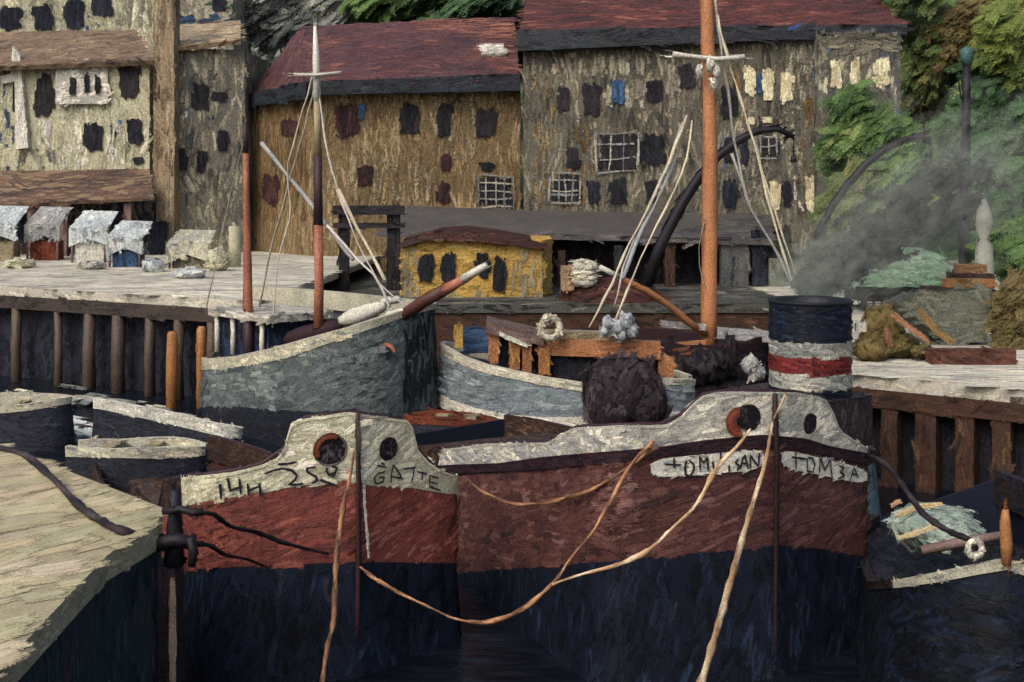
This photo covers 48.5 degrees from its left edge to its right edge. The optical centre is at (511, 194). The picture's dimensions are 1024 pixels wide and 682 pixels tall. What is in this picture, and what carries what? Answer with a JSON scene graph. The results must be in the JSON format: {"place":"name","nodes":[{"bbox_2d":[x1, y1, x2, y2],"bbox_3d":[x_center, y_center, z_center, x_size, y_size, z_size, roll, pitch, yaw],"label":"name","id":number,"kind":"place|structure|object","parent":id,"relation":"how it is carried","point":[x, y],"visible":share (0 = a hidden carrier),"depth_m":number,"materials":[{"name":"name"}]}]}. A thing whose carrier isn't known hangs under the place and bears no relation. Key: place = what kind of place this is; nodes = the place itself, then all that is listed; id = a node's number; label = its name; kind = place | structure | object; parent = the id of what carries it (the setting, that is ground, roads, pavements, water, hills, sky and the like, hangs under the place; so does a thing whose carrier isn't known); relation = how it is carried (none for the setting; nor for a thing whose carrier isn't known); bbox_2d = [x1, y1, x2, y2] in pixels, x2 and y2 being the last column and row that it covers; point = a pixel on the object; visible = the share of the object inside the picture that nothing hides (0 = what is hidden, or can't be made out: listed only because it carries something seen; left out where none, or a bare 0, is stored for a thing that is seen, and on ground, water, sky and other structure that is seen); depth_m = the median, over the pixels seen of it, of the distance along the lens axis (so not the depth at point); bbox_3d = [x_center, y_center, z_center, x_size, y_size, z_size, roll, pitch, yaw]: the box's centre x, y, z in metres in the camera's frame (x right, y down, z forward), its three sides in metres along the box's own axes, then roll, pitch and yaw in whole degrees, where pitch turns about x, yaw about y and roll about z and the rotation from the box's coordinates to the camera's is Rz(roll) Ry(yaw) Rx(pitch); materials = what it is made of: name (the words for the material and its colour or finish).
{"place":"outdoors","nodes":[
{"label":"outdoors","id":0,"kind":"place"},
{"bbox_2d":[0,374,1000,681],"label":"water","id":1,"kind":"structure","parent":0,"point":[506,650],"depth_m":18.58,"materials":[{"name":"liquid"}]},
{"bbox_2d":[0,390,77,451],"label":"rowing boat","id":2,"kind":"object","parent":1,"relation":"on","point":[30,421],"visible":0.91,"depth_m":33.07,"materials":[{"name":"paint"}]},
{"bbox_2d":[0,443,164,681],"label":"stone quay","id":3,"kind":"structure","parent":1,"relation":"in","point":[77,596],"depth_m":12.52,"materials":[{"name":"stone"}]},
{"bbox_2d":[0,445,135,535],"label":"rope","id":4,"kind":"object","parent":3,"relation":"on","point":[74,501],"visible":0.88,"depth_m":14.19,"materials":[{"name":"fabric"}]},
{"bbox_2d":[15,384,242,441],"bbox_3d":[-11.405,7.328,37.471,7.728,0.164,18.121,0,0,-44],"label":"foam","id":5,"kind":"object","parent":1,"relation":"on","point":[86,400],"visible":0.09,"depth_m":39.91,"materials":[{"name":"liquid"}]},
{"bbox_2d":[65,435,207,494],"bbox_3d":[-8.826,6.732,26.883,3.574,2.037,1.544,0,0,0],"label":"rowing boat","id":6,"kind":"object","parent":1,"relation":"on","point":[120,463],"visible":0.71,"depth_m":26.38,"materials":[{"name":"paint"}]},
{"bbox_2d":[92,398,242,447],"bbox_3d":[-9.407,6.671,31.260,4.762,2.129,1.567,0,0,18],"label":"rowing boat","id":7,"kind":"object","parent":1,"relation":"on","point":[117,419],"visible":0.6,"depth_m":30.73,"materials":[{"name":"paint"}]},
{"bbox_2d":[166,331,178,410],"bbox_3d":[-11.692,6.405,39.225,0.525,3.450,0.446,0,0,0],"label":"mooring pile","id":8,"kind":"object","parent":1,"relation":"in","point":[172,349],"visible":0.77,"depth_m":39.04,"materials":[{"name":"wood"}]},
{"bbox_2d":[155,483,203,681],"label":"mooring post","id":9,"kind":"object","parent":1,"relation":"in","point":[174,541],"visible":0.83,"depth_m":13.44,"materials":[{"name":"metal"}]},
{"bbox_2d":[203,510,327,554],"bbox_3d":[-3.554,4.631,15.492,0.686,1.793,4.153,0,0,11],"label":"rope","id":10,"kind":"object","parent":9,"relation":"attached to","point":[219,518],"visible":1,"depth_m":16.36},
{"bbox_2d":[0,251,377,399],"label":"pier","id":11,"kind":"structure","parent":1,"relation":"in","point":[65,320],"depth_m":44.45,"materials":[{"name":"wood"}]},
{"bbox_2d":[0,205,28,260],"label":"market stall","id":12,"kind":"object","parent":11,"relation":"on","point":[11,217],"visible":0.77,"depth_m":62.70,"materials":[{"name":"fabric"}]},
{"bbox_2d":[24,206,73,260],"bbox_3d":[-26.141,2.329,64.312,2.288,3.321,2.364,0,0,0],"label":"market stall","id":13,"kind":"object","parent":11,"relation":"on","point":[42,221],"visible":0.95,"depth_m":63.70,"materials":[{"name":"fabric"}]},
{"bbox_2d":[0,168,168,255],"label":"shop row","id":14,"kind":"object","parent":11,"relation":"on","point":[128,194],"visible":0.62,"depth_m":69.48,"materials":[{"name":"paint"}]},
{"bbox_2d":[0,29,153,173],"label":"cream house","id":15,"kind":"structure","parent":14,"relation":"on","point":[76,100],"depth_m":71.87,"materials":[{"name":"paint"}]},
{"bbox_2d":[33,73,55,117],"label":"window","id":16,"kind":"structure","parent":15,"relation":"in","point":[44,95],"depth_m":71.98,"materials":[{"name":"paint"}]},
{"bbox_2d":[55,58,113,106],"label":"bay window","id":17,"kind":"structure","parent":15,"relation":"in","point":[82,85],"depth_m":71.49,"materials":[{"name":"paint"}]},
{"bbox_2d":[82,122,102,151],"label":"window","id":18,"kind":"structure","parent":15,"relation":"in","point":[92,134],"depth_m":71.69,"materials":[{"name":"paint"}]},
{"bbox_2d":[118,65,140,99],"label":"window","id":19,"kind":"structure","parent":15,"relation":"in","point":[129,77],"depth_m":71.50,"materials":[{"name":"paint"}]},
{"bbox_2d":[126,118,143,146],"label":"window","id":20,"kind":"structure","parent":15,"relation":"in","point":[134,126],"depth_m":71.47,"materials":[{"name":"paint"}]},
{"bbox_2d":[147,220,168,254],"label":"window","id":21,"kind":"structure","parent":14,"relation":"in","point":[157,236],"depth_m":69.37,"materials":[{"name":"paint"}]},
{"bbox_2d":[69,210,118,262],"bbox_3d":[-22.915,2.403,62.297,2.336,3.109,2.396,0,0,0],"label":"market stall","id":22,"kind":"object","parent":11,"relation":"on","point":[88,225],"visible":0.8,"depth_m":61.70,"materials":[{"name":"fabric"}]},
{"bbox_2d":[105,220,152,266],"bbox_3d":[-19.484,2.660,58.331,2.275,2.660,2.337,0,0,0],"label":"market stall","id":23,"kind":"object","parent":11,"relation":"on","point":[126,234],"visible":0.97,"depth_m":57.69,"materials":[{"name":"fabric"}]},
{"bbox_2d":[152,0,179,253],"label":"chimney stack","id":24,"kind":"object","parent":11,"relation":"on","point":[166,82],"visible":0.91,"depth_m":69.99,"materials":[{"name":"paint"}]},
{"bbox_2d":[171,266,208,278],"bbox_3d":[-14.146,3.503,49.980,1.874,0.781,1.314,0,0,0],"label":"canvas bundle","id":25,"kind":"object","parent":11,"relation":"on","point":[191,272],"visible":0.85,"depth_m":49.66,"materials":[{"name":"fabric"}]},
{"bbox_2d":[165,229,216,268],"bbox_3d":[-16.072,2.836,57.366,2.418,2.432,2.224,0,0,0],"label":"market stall","id":26,"kind":"object","parent":11,"relation":"on","point":[186,248],"visible":0.81,"depth_m":56.69,"materials":[{"name":"fabric"}]},
{"bbox_2d":[151,20,271,251],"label":"grey house","id":27,"kind":"structure","parent":11,"relation":"on","point":[217,86],"depth_m":71.89,"materials":[{"name":"paint"}]},
{"bbox_2d":[191,82,209,109],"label":"window","id":28,"kind":"structure","parent":27,"relation":"in","point":[199,99],"depth_m":71.47,"materials":[{"name":"paint"}]},
{"bbox_2d":[203,245,230,270],"bbox_3d":[-14.263,3.314,54.925,1.524,1.742,1.240,0,0,0],"label":"canvas bundle","id":29,"kind":"object","parent":11,"relation":"on","point":[223,262],"visible":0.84,"depth_m":54.66,"materials":[{"name":"fabric"}]},
{"bbox_2d":[226,222,240,266],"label":"gate pillar","id":30,"kind":"structure","parent":11,"relation":"on","point":[234,242],"depth_m":57.74,"materials":[{"name":"stone"}]},
{"bbox_2d":[195,326,205,408],"bbox_3d":[-10.819,6.363,39.631,0.433,3.596,0.391,0,0,-20],"label":"mooring pile","id":31,"kind":"object","parent":1,"relation":"in","point":[200,348],"visible":0.55,"depth_m":39.47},
{"bbox_2d":[92,408,461,681],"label":"barge","id":32,"kind":"object","parent":1,"relation":"on","point":[245,621],"visible":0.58,"depth_m":17.48,"materials":[{"name":"paint"}]},
{"bbox_2d":[319,450,354,681],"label":"rope","id":33,"kind":"object","parent":32,"relation":"hanging from","point":[336,565],"visible":1,"depth_m":15.75,"materials":[{"name":"fabric"}]},
{"bbox_2d":[198,18,492,445],"bbox_3d":[-5.515,1.284,35.384,13.235,13.695,4.411,0,0,45],"label":"ketch","id":34,"kind":"object","parent":1,"relation":"on","point":[277,363],"visible":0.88,"depth_m":34.37,"materials":[{"name":"paint"}]},
{"bbox_2d":[402,406,499,433],"bbox_3d":[-1.667,6.757,30.953,2.897,1.897,1.338,0,0,0],"label":"skiff","id":35,"kind":"object","parent":1,"relation":"on","point":[431,419],"visible":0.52,"depth_m":30.64,"materials":[{"name":"paint"}]},
{"bbox_2d":[437,310,695,425],"bbox_3d":[1.621,5.702,34.917,8.291,4.557,3.649,0,0,0],"label":"motor boat","id":36,"kind":"object","parent":1,"relation":"on","point":[498,368],"visible":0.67,"depth_m":34.10,"materials":[{"name":"paint"}]},
{"bbox_2d":[577,347,673,423],"bbox_3d":[3.299,5.782,33.358,2.962,2.781,1.698,0,0,0],"label":"net bundle","id":37,"kind":"object","parent":36,"relation":"on","point":[621,387],"visible":0.82,"depth_m":32.84,"materials":[{"name":"fabric"}]},
{"bbox_2d":[435,313,768,370],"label":"quay wall","id":38,"kind":"structure","parent":1,"relation":"in","point":[445,323],"depth_m":48.10,"materials":[{"name":"wood"}]},
{"bbox_2d":[415,388,871,681],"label":"barge","id":39,"kind":"object","parent":1,"relation":"on","point":[651,615],"visible":0.8,"depth_m":17.57,"materials":[{"name":"paint"}]},
{"bbox_2d":[359,440,654,624],"bbox_3d":[-0.149,4.921,16.670,4.473,2.551,0.959,0,0,6],"label":"rope","id":40,"kind":"object","parent":39,"relation":"attached to","point":[530,603],"visible":1,"depth_m":16.48,"materials":[{"name":"fabric"}]},
{"bbox_2d":[467,444,658,506],"bbox_3d":[0.503,4.468,18.577,0.488,1.535,4.815,0,0,-39],"label":"rope","id":41,"kind":"object","parent":39,"relation":"attached to","point":[655,447],"visible":0.94,"depth_m":17.85,"materials":[{"name":"fabric"}]},
{"bbox_2d":[552,428,750,585],"bbox_3d":[2.096,4.555,16.616,3.147,2.079,0.160,0,0,-16],"label":"rope","id":42,"kind":"object","parent":39,"relation":"attached to","point":[709,480],"visible":1,"depth_m":16.64,"materials":[{"name":"fabric"}]},
{"bbox_2d":[696,395,785,681],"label":"rope","id":43,"kind":"object","parent":39,"relation":"attached to","point":[712,643],"visible":1,"depth_m":15.04,"materials":[{"name":"fabric"}]},
{"bbox_2d":[867,454,970,540],"bbox_3d":[5.877,4.412,17.191,0.447,0.511,4.022,0,0,-2],"label":"rope","id":44,"kind":"object","parent":39,"relation":"attached to","point":[922,512],"visible":0.98,"depth_m":16.09,"materials":[{"name":"fabric"}]},
{"bbox_2d":[565,0,798,397],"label":"sailing boat","id":45,"kind":"object","parent":1,"relation":"on","point":[709,354],"visible":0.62,"depth_m":37.66,"materials":[{"name":"paint"}]},
{"bbox_2d":[726,295,880,517],"bbox_3d":[6.263,5.185,25.341,3.320,5.724,4.115,0,0,-37],"label":"tugboat","id":46,"kind":"object","parent":1,"relation":"on","point":[810,343],"visible":0.33,"depth_m":24.57,"materials":[{"name":"paint"}]},
{"bbox_2d":[852,386,1023,493],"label":"arched quay wall","id":47,"kind":"structure","parent":1,"relation":"in","point":[932,444],"depth_m":28.35,"materials":[{"name":"wood"}]},
{"bbox_2d":[853,469,1023,681],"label":"cutter","id":48,"kind":"object","parent":1,"relation":"on","point":[946,617],"visible":0.75,"depth_m":15.89,"materials":[{"name":"paint"}]},
{"bbox_2d":[881,498,985,554],"bbox_3d":[6.786,5.322,18.621,1.820,1.183,1.836,0,0,0],"label":"covered cargo","id":49,"kind":"object","parent":48,"relation":"on","point":[908,525],"visible":0.72,"depth_m":18.12,"materials":[{"name":"fabric"}]},
{"bbox_2d":[920,531,999,554],"bbox_3d":[6.545,5.075,16.529,1.181,0.386,0.188,0,0,6],"label":"spar","id":50,"kind":"object","parent":48,"relation":"on","point":[944,545],"visible":0.75,"depth_m":16.49,"materials":[{"name":"wood"}]},
{"bbox_2d":[964,536,985,561],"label":"rope coil","id":51,"kind":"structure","parent":48,"relation":"on","point":[978,554],"depth_m":15.12,"materials":[{"name":"fabric"}]},
{"bbox_2d":[313,271,773,314],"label":"yard ground","id":52,"kind":"structure","parent":0,"point":[685,297],"depth_m":48.92,"materials":[{"name":"wood"}]},
{"bbox_2d":[330,202,407,290],"bbox_3d":[-6.908,2.602,55.036,3.900,4.681,1.187,0,0,0],"label":"timber frame","id":53,"kind":"object","parent":52,"relation":"on","point":[393,225],"visible":0.88,"depth_m":54.99,"materials":[{"name":"wood"}]},
{"bbox_2d":[249,17,522,271],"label":"warehouse","id":54,"kind":"structure","parent":52,"relation":"on","point":[421,113],"depth_m":69.10,"materials":[{"name":"paint"}]},
{"bbox_2d":[262,173,278,206],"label":"window","id":55,"kind":"structure","parent":54,"relation":"in","point":[270,184],"depth_m":72.17,"materials":[{"name":"paint"}]},
{"bbox_2d":[334,103,359,138],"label":"window","id":56,"kind":"structure","parent":54,"relation":"in","point":[347,118],"depth_m":68.13,"materials":[{"name":"paint"}]},
{"bbox_2d":[398,102,418,136],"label":"window","id":57,"kind":"structure","parent":54,"relation":"in","point":[409,116],"depth_m":68.58,"materials":[{"name":"paint"}]},
{"bbox_2d":[435,103,453,136],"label":"window","id":58,"kind":"structure","parent":54,"relation":"in","point":[443,117],"depth_m":68.83,"materials":[{"name":"paint"}]},
{"bbox_2d":[475,107,498,138],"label":"window","id":59,"kind":"structure","parent":54,"relation":"in","point":[485,121],"depth_m":69.13,"materials":[{"name":"paint"}]},
{"bbox_2d":[476,173,514,208],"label":"window","id":60,"kind":"structure","parent":54,"relation":"in","point":[495,191],"depth_m":69.18,"materials":[{"name":"paint"}]},
{"bbox_2d":[398,225,553,296],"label":"quay shed","id":61,"kind":"structure","parent":52,"relation":"on","point":[520,264],"depth_m":51.49,"materials":[{"name":"paint"}]},
{"bbox_2d":[374,206,794,286],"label":"open shed","id":62,"kind":"structure","parent":52,"relation":"on","point":[746,254],"depth_m":59.99,"materials":[{"name":"wood"}]},
{"bbox_2d":[553,277,670,303],"bbox_3d":[4.423,5.171,49.903,6.338,3.625,3.574,0,0,0],"label":"cargo heap","id":63,"kind":"object","parent":52,"relation":"on","point":[594,293],"visible":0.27,"depth_m":48.93,"materials":[{"name":"paint"}]},
{"bbox_2d":[568,258,600,288],"bbox_3d":[3.152,3.483,49.106,1.640,1.522,1.329,0,0,0],"label":"rope coil","id":64,"kind":"object","parent":63,"relation":"on","point":[585,272],"visible":0.99,"depth_m":48.80,"materials":[{"name":"fabric"}]},
{"bbox_2d":[640,122,796,290],"bbox_3d":[9.746,0.790,54.035,7.985,8.537,1.040,0,0,0],"label":"quay crane","id":65,"kind":"object","parent":52,"relation":"on","point":[650,274],"visible":0.86,"depth_m":53.83,"materials":[{"name":"paint"}]},
{"bbox_2d":[252,0,1014,259],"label":"hillside","id":66,"kind":"structure","parent":0,"point":[945,238],"depth_m":92.66,"materials":[{"name":"green plant"}]},
{"bbox_2d":[0,0,153,183],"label":"house","id":67,"kind":"structure","parent":66,"relation":"on","point":[42,15],"depth_m":85.98,"materials":[{"name":"paint"}]},
{"bbox_2d":[0,5,22,30],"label":"window","id":68,"kind":"structure","parent":67,"relation":"in","point":[9,17],"depth_m":85.89,"materials":[{"name":"paint"}]},
{"bbox_2d":[30,3,53,30],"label":"window","id":69,"kind":"structure","parent":67,"relation":"in","point":[44,19],"depth_m":85.89,"materials":[{"name":"paint"}]},
{"bbox_2d":[62,0,84,30],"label":"window","id":70,"kind":"structure","parent":67,"relation":"in","point":[73,10],"depth_m":85.89,"materials":[{"name":"paint"}]},
{"bbox_2d":[180,0,251,52],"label":"house","id":71,"kind":"structure","parent":66,"relation":"on","point":[197,11],"depth_m":83.99,"materials":[{"name":"paint"}]},
{"bbox_2d":[243,0,360,61],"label":"rock outcrop","id":72,"kind":"object","parent":66,"relation":"on","point":[272,26],"visible":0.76,"depth_m":88.79,"materials":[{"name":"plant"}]},
{"bbox_2d":[332,0,435,22],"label":"broadleaf tree","id":73,"kind":"object","parent":66,"relation":"on","point":[374,11],"visible":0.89,"depth_m":89.77,"materials":[{"name":"green plant"}]},
{"bbox_2d":[414,0,525,35],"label":"broadleaf tree","id":74,"kind":"object","parent":66,"relation":"on","point":[462,9],"visible":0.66,"depth_m":89.66,"materials":[{"name":"green plant"}]},
{"bbox_2d":[874,0,959,240],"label":"broadleaf tree","id":75,"kind":"object","parent":66,"relation":"on","point":[925,92],"visible":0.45,"depth_m":83.30,"materials":[{"name":"green plant"}]},
{"bbox_2d":[917,0,994,98],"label":"broadleaf tree","id":76,"kind":"object","parent":66,"relation":"on","point":[956,28],"visible":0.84,"depth_m":81.01,"materials":[{"name":"brown plant"}]},
{"bbox_2d":[928,46,1023,182],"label":"broadleaf tree","id":77,"kind":"object","parent":66,"relation":"on","point":[993,104],"visible":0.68,"depth_m":79.34,"materials":[{"name":"green plant"}]},
{"bbox_2d":[968,0,1023,94],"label":"broadleaf tree","id":78,"kind":"object","parent":66,"relation":"on","point":[998,40],"visible":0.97,"depth_m":78.32,"materials":[{"name":"green plant"}]},
{"bbox_2d":[749,260,1023,403],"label":"quay ground","id":79,"kind":"structure","parent":0,"point":[1002,383],"depth_m":29.44,"materials":[{"name":"wood"}]},
{"bbox_2d":[512,0,914,277],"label":"tenement","id":80,"kind":"structure","parent":79,"relation":"on","point":[612,98],"depth_m":65.77,"materials":[{"name":"paint"}]},
{"bbox_2d":[548,172,581,204],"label":"window","id":81,"kind":"structure","parent":80,"relation":"in","point":[568,189],"depth_m":66.84,"materials":[{"name":"paint"}]},
{"bbox_2d":[581,82,601,115],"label":"window","id":82,"kind":"structure","parent":80,"relation":"in","point":[591,94],"depth_m":66.57,"materials":[{"name":"paint"}]},
{"bbox_2d":[594,130,639,173],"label":"window","id":83,"kind":"structure","parent":80,"relation":"in","point":[617,152],"depth_m":66.24,"materials":[{"name":"paint"}]},
{"bbox_2d":[608,177,627,205],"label":"window","id":84,"kind":"structure","parent":80,"relation":"in","point":[618,188],"depth_m":66.24,"materials":[{"name":"paint"}]},
{"bbox_2d":[639,132,666,166],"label":"window","id":85,"kind":"structure","parent":80,"relation":"in","point":[650,148],"depth_m":65.84,"materials":[{"name":"paint"}]},
{"bbox_2d":[645,79,662,102],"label":"window","id":86,"kind":"structure","parent":80,"relation":"in","point":[654,93],"depth_m":65.82,"materials":[{"name":"paint"}]},
{"bbox_2d":[678,63,694,88],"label":"window","id":87,"kind":"structure","parent":80,"relation":"in","point":[686,72],"depth_m":65.45,"materials":[{"name":"paint"}]},
{"bbox_2d":[720,85,738,119],"bbox_3d":[12.425,-5.243,65.067,1.093,2.035,0.212,0,0,12],"label":"window","id":88,"kind":"structure","parent":80,"relation":"in","point":[724,107],"depth_m":64.98,"materials":[{"name":"paint"}]},
{"bbox_2d":[722,178,737,208],"bbox_3d":[12.467,-0.051,65.058,0.967,1.780,0.214,0,0,12],"label":"window","id":89,"kind":"structure","parent":80,"relation":"in","point":[729,189],"depth_m":64.96,"materials":[{"name":"paint"}]},
{"bbox_2d":[759,135,779,158],"bbox_3d":[14.605,-2.682,64.578,1.233,1.421,0.289,0,0,12],"label":"window","id":90,"kind":"structure","parent":80,"relation":"in","point":[769,146],"depth_m":64.50,"materials":[{"name":"paint"}]},
{"bbox_2d":[780,69,795,104],"bbox_3d":[15.605,-6.076,64.410,0.905,2.035,0.214,0,0,12],"label":"window","id":91,"kind":"structure","parent":80,"relation":"in","point":[786,78],"depth_m":64.31,"materials":[{"name":"paint"}]},
{"bbox_2d":[872,57,891,88],"bbox_3d":[20.393,-6.709,62.770,1.105,1.780,0.215,0,0,10],"label":"window","id":92,"kind":"structure","parent":80,"relation":"in","point":[881,67],"depth_m":62.67,"materials":[{"name":"paint"}]},
{"bbox_2d":[803,127,934,295],"bbox_3d":[16.358,0.764,52.091,6.131,7.933,1.272,0,0,0],"label":"quay crane","id":93,"kind":"object","parent":79,"relation":"on","point":[813,271],"visible":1,"depth_m":51.86,"materials":[{"name":"paint"}]},
{"bbox_2d":[809,77,938,207],"bbox_3d":[18.475,-0.490,58.076,7.140,11.299,6.071,0,0,0],"label":"broadleaf tree","id":94,"kind":"object","parent":79,"relation":"on","point":[856,127],"visible":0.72,"depth_m":57.26,"materials":[{"name":"green plant"}]},
{"bbox_2d":[803,155,960,275],"bbox_3d":[18.448,1.530,56.042,8.463,7.274,5.202,0,0,0],"label":"broadleaf tree","id":95,"kind":"object","parent":79,"relation":"on","point":[917,210],"visible":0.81,"depth_m":55.45,"materials":[{"name":"green plant"}]},
{"bbox_2d":[839,236,952,309],"bbox_3d":[15.367,3.102,45.717,4.864,3.162,3.362,0,0,0],"label":"covered heap","id":96,"kind":"object","parent":79,"relation":"on","point":[872,275],"visible":0.66,"depth_m":44.50,"materials":[{"name":"fabric"}]},
{"bbox_2d":[852,300,955,361],"bbox_3d":[10.927,3.952,32.152,2.974,1.980,1.939,0,0,0],"label":"sack heap","id":97,"kind":"object","parent":79,"relation":"on","point":[884,336],"visible":0.9,"depth_m":31.84,"materials":[{"name":"fabric"}]},
{"bbox_2d":[881,282,991,345],"bbox_3d":[13.298,3.796,35.681,3.126,2.365,1.998,0,0,0],"label":"canvas bale","id":98,"kind":"object","parent":79,"relation":"on","point":[958,313],"visible":0.87,"depth_m":34.89,"materials":[{"name":"fabric"}]},
{"bbox_2d":[918,269,997,312],"bbox_3d":[16.259,3.768,41.163,2.589,2.285,2.943,0,0,0],"label":"lumber stack","id":99,"kind":"object","parent":79,"relation":"on","point":[952,274],"visible":0.18,"depth_m":41.20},
{"bbox_2d":[942,278,996,287],"bbox_3d":[16.082,3.147,40.253,1.992,0.508,0.679,0,0,0],"label":"plank","id":100,"kind":"object","parent":99,"relation":"on","point":[965,282],"visible":0.69,"depth_m":40.00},
{"bbox_2d":[957,45,973,263],"bbox_3d":[22.354,-1.197,56.034,0.815,12.455,0.755,0,0,0],"label":"street lamp","id":101,"kind":"object","parent":79,"relation":"on","point":[966,54],"visible":0.83,"depth_m":55.82,"materials":[{"name":"metal"}]},
{"bbox_2d":[924,345,1017,364],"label":"timber beam","id":102,"kind":"structure","parent":79,"relation":"on","point":[970,356],"depth_m":31.00,"materials":[{"name":"wood"}]},
{"bbox_2d":[945,136,1023,240],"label":"broadleaf tree","id":103,"kind":"object","parent":79,"relation":"on","point":[997,181],"visible":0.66,"depth_m":70.96,"materials":[{"name":"green plant"}]},
{"bbox_2d":[974,196,994,288],"bbox_3d":[20.034,2.532,48.015,1.774,4.961,1.280,0,0,0],"label":"statue","id":104,"kind":"object","parent":79,"relation":"on","point":[984,224],"visible":0.45,"depth_m":47.76,"materials":[{"name":"stone"}]},
{"bbox_2d":[966,213,1023,284],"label":"shrub","id":105,"kind":"object","parent":79,"relation":"on","point":[1006,239],"visible":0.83,"depth_m":49.27,"materials":[{"name":"green plant"}]},
{"bbox_2d":[979,263,1023,349],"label":"shrub","id":106,"kind":"object","parent":79,"relation":"on","point":[1005,321],"visible":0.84,"depth_m":34.24,"materials":[{"name":"brown plant"}]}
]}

